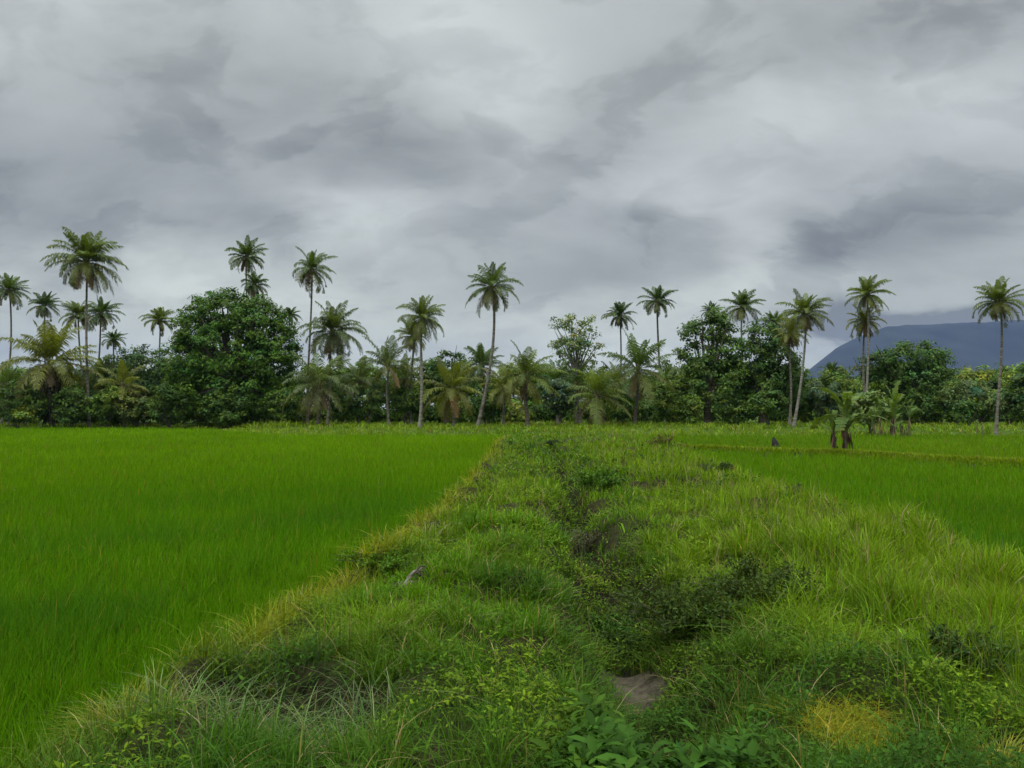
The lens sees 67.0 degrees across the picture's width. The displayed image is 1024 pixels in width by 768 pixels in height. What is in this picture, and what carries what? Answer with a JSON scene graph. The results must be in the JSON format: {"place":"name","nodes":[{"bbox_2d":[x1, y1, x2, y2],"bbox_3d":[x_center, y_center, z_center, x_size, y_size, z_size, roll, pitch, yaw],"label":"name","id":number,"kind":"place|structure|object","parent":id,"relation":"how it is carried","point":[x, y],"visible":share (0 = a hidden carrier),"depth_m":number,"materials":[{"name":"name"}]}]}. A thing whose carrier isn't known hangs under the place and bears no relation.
{"place":"outdoors","nodes":[
{"label":"outdoors","id":0,"kind":"place"},
{"bbox_2d":[0,411,1023,767],"bbox_3d":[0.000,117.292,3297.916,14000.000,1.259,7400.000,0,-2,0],"label":"ground","id":1,"kind":"structure","parent":0,"point":[640,683],"depth_m":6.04,"materials":[{"name":"green plant"}]},
{"bbox_2d":[0,272,32,423],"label":"coconut palm","id":2,"kind":"object","parent":1,"relation":"on","point":[11,289],"visible":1,"depth_m":102.29,"materials":[{"name":"green plant"}]},
{"bbox_2d":[0,361,36,426],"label":"coconut palm","id":3,"kind":"object","parent":1,"relation":"on","point":[6,378],"visible":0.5,"depth_m":93.76,"materials":[{"name":"green plant"}]},
{"bbox_2d":[10,404,38,427],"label":"shrub","id":4,"kind":"object","parent":1,"relation":"on","point":[20,412],"visible":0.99,"depth_m":88.14,"materials":[{"name":"green plant"}]},
{"bbox_2d":[0,379,51,428],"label":"shrub","id":5,"kind":"object","parent":1,"relation":"on","point":[31,400],"visible":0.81,"depth_m":89.24,"materials":[{"name":"green plant"}]},
{"bbox_2d":[26,291,64,362],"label":"coconut palm","id":6,"kind":"object","parent":1,"relation":"on","point":[44,300],"visible":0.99,"depth_m":114.08,"materials":[{"name":"green plant"}]},
{"bbox_2d":[0,320,103,426],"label":"coconut palm","id":7,"kind":"object","parent":1,"relation":"on","point":[47,347],"visible":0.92,"depth_m":91.34,"materials":[{"name":"green plant"}]},
{"bbox_2d":[50,383,92,427],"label":"shrub","id":8,"kind":"object","parent":1,"relation":"on","point":[74,412],"visible":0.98,"depth_m":89.37,"materials":[{"name":"green plant"}]},
{"bbox_2d":[58,300,95,422],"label":"coconut palm","id":9,"kind":"object","parent":1,"relation":"on","point":[76,311],"visible":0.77,"depth_m":106.03,"materials":[{"name":"green plant"}]},
{"bbox_2d":[40,226,128,427],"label":"coconut palm","id":10,"kind":"object","parent":1,"relation":"on","point":[86,250],"visible":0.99,"depth_m":92.86,"materials":[{"name":"green plant"}]},
{"bbox_2d":[81,358,119,425],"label":"coconut palm","id":11,"kind":"object","parent":1,"relation":"on","point":[99,370],"visible":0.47,"depth_m":96.74,"materials":[{"name":"green plant"}]},
{"bbox_2d":[78,296,125,399],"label":"coconut palm","id":12,"kind":"object","parent":1,"relation":"on","point":[100,313],"visible":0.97,"depth_m":104.09,"materials":[{"name":"green plant"}]},
{"bbox_2d":[83,382,127,427],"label":"shrub","id":13,"kind":"object","parent":1,"relation":"on","point":[102,406],"visible":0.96,"depth_m":89.42,"materials":[{"name":"green plant"}]},
{"bbox_2d":[101,329,127,359],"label":"coconut palm","id":14,"kind":"object","parent":1,"relation":"on","point":[113,338],"visible":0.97,"depth_m":119.94,"materials":[{"name":"green plant"}]},
{"bbox_2d":[93,359,148,427],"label":"coconut palm","id":15,"kind":"object","parent":1,"relation":"on","point":[125,380],"visible":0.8,"depth_m":91.80,"materials":[{"name":"green plant"}]},
{"bbox_2d":[26,664,221,754],"bbox_3d":[-2.263,1.976,4.579,1.162,0.459,1.171,0,-2,0],"label":"grass tussock","id":16,"kind":"object","parent":1,"relation":"on","point":[112,706],"depth_m":4.70,"materials":[{"name":"green plant"}]},
{"bbox_2d":[84,344,185,423],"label":"broadleaf tree","id":17,"kind":"object","parent":1,"relation":"on","point":[150,377],"visible":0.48,"depth_m":97.27,"materials":[{"name":"green plant"}]},
{"bbox_2d":[109,390,161,426],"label":"shrub","id":18,"kind":"object","parent":1,"relation":"on","point":[138,409],"visible":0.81,"depth_m":90.05,"materials":[{"name":"green plant"}]},
{"bbox_2d":[138,307,177,367],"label":"coconut palm","id":19,"kind":"object","parent":1,"relation":"on","point":[160,314],"visible":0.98,"depth_m":110.11,"materials":[{"name":"green plant"}]},
{"bbox_2d":[144,381,200,427],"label":"shrub","id":20,"kind":"object","parent":1,"relation":"on","point":[184,406],"visible":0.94,"depth_m":88.48,"materials":[{"name":"green plant"}]},
{"bbox_2d":[60,654,347,751],"bbox_3d":[-1.825,1.907,4.784,1.654,0.726,2.005,0,-2,0],"label":"grass tussock","id":21,"kind":"object","parent":1,"relation":"on","point":[210,705],"depth_m":4.71,"materials":[{"name":"green plant"}]},
{"bbox_2d":[195,389,253,428],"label":"shrub","id":22,"kind":"object","parent":1,"relation":"on","point":[223,414],"visible":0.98,"depth_m":87.17,"materials":[{"name":"green plant"}]},
{"bbox_2d":[155,286,311,426],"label":"broadleaf tree","id":23,"kind":"object","parent":1,"relation":"on","point":[235,368],"visible":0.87,"depth_m":90.70,"materials":[{"name":"green plant"}]},
{"bbox_2d":[224,235,267,396],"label":"coconut palm","id":24,"kind":"object","parent":1,"relation":"on","point":[247,259],"visible":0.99,"depth_m":104.33,"materials":[{"name":"green plant"}]},
{"bbox_2d":[0,426,502,767],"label":"rice","id":25,"kind":"object","parent":1,"relation":"on","point":[288,509],"visible":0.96,"depth_m":11.86,"materials":[{"name":"green plant"}]},
{"bbox_2d":[241,271,270,421],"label":"coconut palm","id":26,"kind":"object","parent":1,"relation":"on","point":[252,285],"visible":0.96,"depth_m":100.99,"materials":[{"name":"green plant"}]},
{"bbox_2d":[150,623,383,738],"bbox_3d":[-1.501,1.986,5.161,1.567,0.592,1.673,-1,-2,34],"label":"grass tussock","id":27,"kind":"object","parent":1,"relation":"on","point":[295,669],"depth_m":5.25,"materials":[{"name":"green plant"}]},
{"bbox_2d":[253,388,306,423],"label":"shrub","id":28,"kind":"object","parent":1,"relation":"on","point":[291,406],"visible":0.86,"depth_m":86.28,"materials":[{"name":"green plant"}]},
{"bbox_2d":[292,246,337,422],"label":"coconut palm","id":29,"kind":"object","parent":1,"relation":"on","point":[312,261],"visible":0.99,"depth_m":92.20,"materials":[{"name":"green plant"}]},
{"bbox_2d":[281,351,363,425],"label":"coconut palm","id":30,"kind":"object","parent":1,"relation":"on","point":[319,393],"visible":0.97,"depth_m":83.16,"materials":[{"name":"green plant"}]},
{"bbox_2d":[296,300,369,424],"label":"coconut palm","id":31,"kind":"object","parent":1,"relation":"on","point":[333,336],"visible":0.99,"depth_m":89.68,"materials":[{"name":"green plant"}]},
{"bbox_2d":[328,391,369,423],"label":"shrub","id":32,"kind":"object","parent":1,"relation":"on","point":[348,411],"visible":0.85,"depth_m":84.27,"materials":[{"name":"green plant"}]},
{"bbox_2d":[334,355,384,425],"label":"coconut palm","id":33,"kind":"object","parent":1,"relation":"on","point":[360,372],"visible":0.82,"depth_m":85.38,"materials":[{"name":"green plant"}]},
{"bbox_2d":[218,645,501,763],"bbox_3d":[-0.994,2.000,4.577,1.962,0.552,1.816,-1,-2,27],"label":"grass tussock","id":34,"kind":"object","parent":1,"relation":"on","point":[341,706],"depth_m":4.72,"materials":[{"name":"green plant"}]},
{"bbox_2d":[351,378,389,423],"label":"shrub","id":35,"kind":"object","parent":1,"relation":"on","point":[377,396],"visible":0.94,"depth_m":84.75,"materials":[{"name":"green plant"}]},
{"bbox_2d":[330,542,443,573],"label":"weed bush","id":36,"kind":"object","parent":1,"relation":"on","point":[386,563],"visible":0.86,"depth_m":8.58,"materials":[{"name":"green plant"}]},
{"bbox_2d":[357,335,427,424],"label":"coconut palm","id":37,"kind":"object","parent":1,"relation":"on","point":[386,357],"visible":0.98,"depth_m":83.78,"materials":[{"name":"green plant"}]},
{"bbox_2d":[375,353,431,421],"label":"coconut palm","id":38,"kind":"object","parent":1,"relation":"on","point":[404,378],"visible":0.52,"depth_m":87.84,"materials":[{"name":"green plant"}]},
{"bbox_2d":[389,384,431,424],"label":"shrub","id":39,"kind":"object","parent":1,"relation":"on","point":[413,404],"visible":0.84,"depth_m":85.43,"materials":[{"name":"green plant"}]},
{"bbox_2d":[393,318,428,423],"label":"coconut palm","id":40,"kind":"object","parent":1,"relation":"on","point":[410,343],"visible":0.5,"depth_m":85.92,"materials":[{"name":"green plant"}]},
{"bbox_2d":[395,295,445,427],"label":"coconut palm","id":41,"kind":"object","parent":1,"relation":"on","point":[421,324],"visible":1,"depth_m":76.80,"materials":[{"name":"green plant"}]},
{"bbox_2d":[414,357,483,425],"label":"coconut palm","id":42,"kind":"object","parent":1,"relation":"on","point":[452,383],"visible":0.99,"depth_m":77.64,"materials":[{"name":"green plant"}]},
{"bbox_2d":[416,346,484,424],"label":"broadleaf tree","id":43,"kind":"object","parent":1,"relation":"on","point":[435,373],"visible":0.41,"depth_m":91.80,"materials":[{"name":"green plant"}]},
{"bbox_2d":[454,342,505,424],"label":"coconut palm","id":44,"kind":"object","parent":1,"relation":"on","point":[480,360],"visible":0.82,"depth_m":86.62,"materials":[{"name":"green plant"}]},
{"bbox_2d":[461,388,511,423],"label":"shrub","id":45,"kind":"object","parent":1,"relation":"on","point":[493,410],"visible":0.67,"depth_m":85.45,"materials":[{"name":"green plant"}]},
{"bbox_2d":[465,261,522,426],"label":"coconut palm","id":46,"kind":"object","parent":1,"relation":"on","point":[490,294],"visible":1,"depth_m":76.02,"materials":[{"name":"green plant"}]},
{"bbox_2d":[478,364,523,424],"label":"coconut palm","id":47,"kind":"object","parent":1,"relation":"on","point":[500,392],"visible":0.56,"depth_m":83.91,"materials":[{"name":"green plant"}]},
{"bbox_2d":[0,357,1023,425],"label":"undergrowth","id":48,"kind":"object","parent":1,"relation":"on","point":[517,413],"visible":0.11,"depth_m":102.51,"materials":[{"name":"green plant"}]},
{"bbox_2d":[16,438,1023,767],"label":"weeds","id":49,"kind":"object","parent":1,"relation":"on","point":[598,740],"visible":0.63,"depth_m":4.93,"materials":[{"name":"green plant"}]},
{"bbox_2d":[496,339,568,426],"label":"coconut palm","id":50,"kind":"object","parent":1,"relation":"on","point":[527,384],"visible":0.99,"depth_m":75.56,"materials":[{"name":"green plant"}]},
{"bbox_2d":[501,598,571,625],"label":"weed bush","id":51,"kind":"object","parent":1,"relation":"on","point":[551,614],"visible":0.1,"depth_m":7.32,"materials":[{"name":"green plant"}]},
{"bbox_2d":[535,358,579,425],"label":"coconut palm","id":52,"kind":"object","parent":1,"relation":"on","point":[555,375],"visible":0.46,"depth_m":85.87,"materials":[{"name":"green plant"}]},
{"bbox_2d":[539,378,581,423],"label":"shrub","id":53,"kind":"object","parent":1,"relation":"on","point":[559,386],"visible":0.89,"depth_m":81.47,"materials":[{"name":"green plant"}]},
{"bbox_2d":[550,364,598,423],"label":"coconut palm","id":54,"kind":"object","parent":1,"relation":"on","point":[579,376],"visible":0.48,"depth_m":87.85,"materials":[{"name":"green plant"}]},
{"bbox_2d":[547,313,606,423],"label":"broadleaf tree","id":55,"kind":"object","parent":1,"relation":"on","point":[579,345],"visible":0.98,"depth_m":89.78,"materials":[{"name":"green plant"}]},
{"bbox_2d":[561,526,600,558],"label":"weed bush","id":56,"kind":"object","parent":1,"relation":"on","point":[587,544],"visible":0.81,"depth_m":12.47,"materials":[{"name":"green plant"}]},
{"bbox_2d":[561,464,632,491],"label":"weed bush","id":57,"kind":"object","parent":1,"relation":"on","point":[604,478],"visible":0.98,"depth_m":16.81,"materials":[{"name":"green plant"}]},
{"bbox_2d":[564,365,632,425],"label":"coconut palm","id":58,"kind":"object","parent":1,"relation":"on","point":[596,383],"visible":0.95,"depth_m":78.31,"materials":[{"name":"green plant"}]},
{"bbox_2d":[585,610,643,635],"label":"weed bush","id":59,"kind":"object","parent":1,"relation":"on","point":[623,622],"visible":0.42,"depth_m":9.08,"materials":[{"name":"green plant"}]},
{"bbox_2d":[601,361,636,423],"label":"coconut palm","id":60,"kind":"object","parent":1,"relation":"on","point":[618,374],"visible":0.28,"depth_m":88.80,"materials":[{"name":"green plant"}]},
{"bbox_2d":[601,301,637,421],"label":"coconut palm","id":61,"kind":"object","parent":1,"relation":"on","point":[618,313],"visible":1,"depth_m":108.10,"materials":[{"name":"green plant"}]},
{"bbox_2d":[604,388,642,424],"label":"shrub","id":62,"kind":"object","parent":1,"relation":"on","point":[621,414],"visible":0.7,"depth_m":87.58,"materials":[{"name":"green plant"}]},
{"bbox_2d":[593,622,657,667],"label":"weed bush","id":63,"kind":"object","parent":1,"relation":"on","point":[627,639],"visible":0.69,"depth_m":8.15,"materials":[{"name":"green plant"}]},
{"bbox_2d":[596,328,684,425],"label":"coconut palm","id":64,"kind":"object","parent":1,"relation":"on","point":[638,356],"visible":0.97,"depth_m":81.34,"materials":[{"name":"green plant"}]},
{"bbox_2d":[636,284,677,400],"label":"coconut palm","id":65,"kind":"object","parent":1,"relation":"on","point":[658,300],"visible":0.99,"depth_m":102.20,"materials":[{"name":"green plant"}]},
{"bbox_2d":[645,364,683,421],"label":"coconut palm","id":66,"kind":"object","parent":1,"relation":"on","point":[670,373],"visible":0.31,"depth_m":92.11,"materials":[{"name":"green plant"}]},
{"bbox_2d":[647,374,687,422],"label":"shrub","id":67,"kind":"object","parent":1,"relation":"on","point":[661,392],"visible":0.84,"depth_m":87.06,"materials":[{"name":"green plant"}]},
{"bbox_2d":[596,572,761,641],"bbox_3d":[1.604,2.127,7.355,1.512,0.561,1.244,1,-2,-15],"label":"weed bush","id":68,"kind":"object","parent":1,"relation":"on","point":[645,605],"visible":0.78,"depth_m":7.21,"materials":[{"name":"green plant"}]},
{"bbox_2d":[669,393,704,423],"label":"shrub","id":69,"kind":"object","parent":1,"relation":"on","point":[690,414],"visible":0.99,"depth_m":81.62,"materials":[{"name":"green plant"}]},
{"bbox_2d":[667,304,751,423],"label":"broadleaf tree","id":70,"kind":"object","parent":1,"relation":"on","point":[705,371],"visible":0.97,"depth_m":86.40,"materials":[{"name":"green plant"}]},
{"bbox_2d":[655,592,764,638],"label":"weed bush","id":71,"kind":"object","parent":1,"relation":"on","point":[726,612],"visible":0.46,"depth_m":6.99,"materials":[{"name":"green plant"}]},
{"bbox_2d":[676,735,768,767],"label":"leafy weed","id":72,"kind":"object","parent":1,"relation":"on","point":[723,756],"visible":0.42,"depth_m":3.94,"materials":[{"name":"green plant"}]},
{"bbox_2d":[712,395,756,424],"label":"shrub","id":73,"kind":"object","parent":1,"relation":"on","point":[740,412],"visible":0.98,"depth_m":83.58,"materials":[{"name":"green plant"}]},
{"bbox_2d":[718,289,765,378],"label":"coconut palm","id":74,"kind":"object","parent":1,"relation":"on","point":[743,300],"visible":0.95,"depth_m":94.08,"materials":[{"name":"green plant"}]},
{"bbox_2d":[676,551,845,609],"bbox_3d":[2.404,1.972,7.638,1.534,0.603,1.323,0,-2,0],"label":"weed bush","id":75,"kind":"object","parent":1,"relation":"on","point":[779,576],"visible":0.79,"depth_m":7.51,"materials":[{"name":"green plant"}]},
{"bbox_2d":[719,314,817,424],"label":"broadleaf tree","id":76,"kind":"object","parent":1,"relation":"on","point":[771,370],"visible":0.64,"depth_m":87.75,"materials":[{"name":"green plant"}]},
{"bbox_2d":[747,388,792,425],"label":"shrub","id":77,"kind":"object","parent":1,"relation":"on","point":[772,403],"visible":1,"depth_m":77.40,"materials":[{"name":"green plant"}]},
{"bbox_2d":[757,310,789,356],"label":"coconut palm","id":78,"kind":"object","parent":1,"relation":"on","point":[771,316],"visible":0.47,"depth_m":103.99,"materials":[{"name":"green plant"}]},
{"bbox_2d":[772,315,813,425],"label":"coconut palm","id":79,"kind":"object","parent":1,"relation":"on","point":[788,340],"visible":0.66,"depth_m":83.91,"materials":[{"name":"green plant"}]},
{"bbox_2d":[775,288,833,426],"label":"coconut palm","id":80,"kind":"object","parent":1,"relation":"on","point":[806,317],"visible":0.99,"depth_m":77.93,"materials":[{"name":"green plant"}]},
{"bbox_2d":[785,389,823,424],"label":"shrub","id":81,"kind":"object","parent":1,"relation":"on","point":[805,405],"visible":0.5,"depth_m":91.62,"materials":[{"name":"green plant"}]},
{"bbox_2d":[619,432,1023,466],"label":"rice","id":82,"kind":"object","parent":1,"relation":"on","point":[925,442],"visible":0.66,"depth_m":47.39,"materials":[{"name":"green plant"}]},
{"bbox_2d":[804,378,847,421],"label":"shrub","id":83,"kind":"object","parent":1,"relation":"on","point":[829,402],"visible":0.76,"depth_m":89.54,"materials":[{"name":"green plant"}]},
{"bbox_2d":[742,688,937,760],"bbox_3d":[2.024,2.062,4.697,1.398,0.296,1.190,-1,-2,34],"label":"grass tussock","id":84,"kind":"object","parent":1,"relation":"on","point":[841,723],"depth_m":4.70,"materials":[{"name":"yellow plant"}]},
{"bbox_2d":[681,445,1023,562],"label":"rice","id":85,"kind":"object","parent":1,"relation":"on","point":[978,492],"visible":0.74,"depth_m":20.16,"materials":[{"name":"green plant"}]},
{"bbox_2d":[810,376,896,448],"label":"banana clump","id":86,"kind":"object","parent":1,"relation":"on","point":[846,420],"visible":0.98,"depth_m":34.67,"materials":[{"name":"green plant"}]},
{"bbox_2d":[839,390,889,434],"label":"shrub","id":87,"kind":"object","parent":1,"relation":"on","point":[861,405],"visible":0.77,"depth_m":65.41,"materials":[{"name":"green plant"}]},
{"bbox_2d":[846,304,886,392],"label":"coconut palm","id":88,"kind":"object","parent":1,"relation":"on","point":[861,328],"visible":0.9,"depth_m":90.07,"materials":[{"name":"green plant"}]},
{"bbox_2d":[844,275,895,418],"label":"coconut palm","id":89,"kind":"object","parent":1,"relation":"on","point":[866,288],"visible":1,"depth_m":87.99,"materials":[{"name":"green plant"}]},
{"bbox_2d":[863,380,923,436],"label":"banana clump","id":90,"kind":"object","parent":1,"relation":"on","point":[896,397],"visible":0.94,"depth_m":61.83,"materials":[{"name":"green plant"}]},
{"bbox_2d":[853,339,961,420],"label":"broadleaf tree","id":91,"kind":"object","parent":1,"relation":"on","point":[892,369],"visible":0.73,"depth_m":91.91,"materials":[{"name":"green plant"}]},
{"bbox_2d":[895,401,926,437],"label":"banana clump","id":92,"kind":"object","parent":1,"relation":"on","point":[908,430],"visible":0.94,"depth_m":59.87,"materials":[{"name":"green plant"}]},
{"bbox_2d":[897,384,947,422],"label":"shrub","id":93,"kind":"object","parent":1,"relation":"on","point":[927,404],"visible":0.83,"depth_m":89.06,"materials":[{"name":"green plant"}]},
{"bbox_2d":[934,379,974,424],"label":"shrub","id":94,"kind":"object","parent":1,"relation":"on","point":[948,398],"visible":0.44,"depth_m":87.54,"materials":[{"name":"green plant"}]},
{"bbox_2d":[886,594,1023,693],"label":"grass tussock","id":95,"kind":"object","parent":1,"relation":"on","point":[1000,654],"depth_m":5.30,"materials":[{"name":"green plant"}]},
{"bbox_2d":[892,714,1023,767],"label":"grass tussock","id":96,"kind":"object","parent":1,"relation":"on","point":[1020,741],"depth_m":4.12,"materials":[{"name":"green plant"}]},
{"bbox_2d":[896,621,1020,674],"bbox_3d":[3.147,1.883,5.444,0.755,0.348,0.758,0,-2,0],"label":"weed bush","id":97,"kind":"object","parent":1,"relation":"on","point":[955,648],"visible":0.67,"depth_m":5.32,"materials":[{"name":"green plant"}]},
{"bbox_2d":[950,397,986,425],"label":"shrub","id":98,"kind":"object","parent":1,"relation":"on","point":[968,407],"visible":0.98,"depth_m":81.61,"materials":[{"name":"green plant"}]},
{"bbox_2d":[956,378,994,422],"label":"shrub","id":99,"kind":"object","parent":1,"relation":"on","point":[978,390],"visible":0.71,"depth_m":85.56,"materials":[{"name":"green plant"}]},
{"bbox_2d":[972,276,1023,435],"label":"coconut palm","id":100,"kind":"object","parent":1,"relation":"on","point":[997,295],"visible":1,"depth_m":61.92,"materials":[{"name":"green plant"}]},
{"bbox_2d":[984,379,1023,423],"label":"shrub","id":101,"kind":"object","parent":1,"relation":"on","point":[992,400],"visible":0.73,"depth_m":83.55,"materials":[{"name":"green plant"}]},
{"bbox_2d":[1002,363,1023,422],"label":"broadleaf tree","id":102,"kind":"object","parent":1,"relation":"on","point":[1018,378],"visible":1,"depth_m":81.95,"materials":[{"name":"green plant"}]},
{"bbox_2d":[0,0,1023,409],"label":"sky","id":103,"kind":"structure","parent":0,"point":[600,151],"materials":[{"name":"grey"}]},
{"bbox_2d":[787,320,1023,402],"bbox_3d":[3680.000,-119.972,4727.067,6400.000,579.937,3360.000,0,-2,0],"label":"hill","id":104,"kind":"structure","parent":0,"point":[973,345],"depth_m":4124.13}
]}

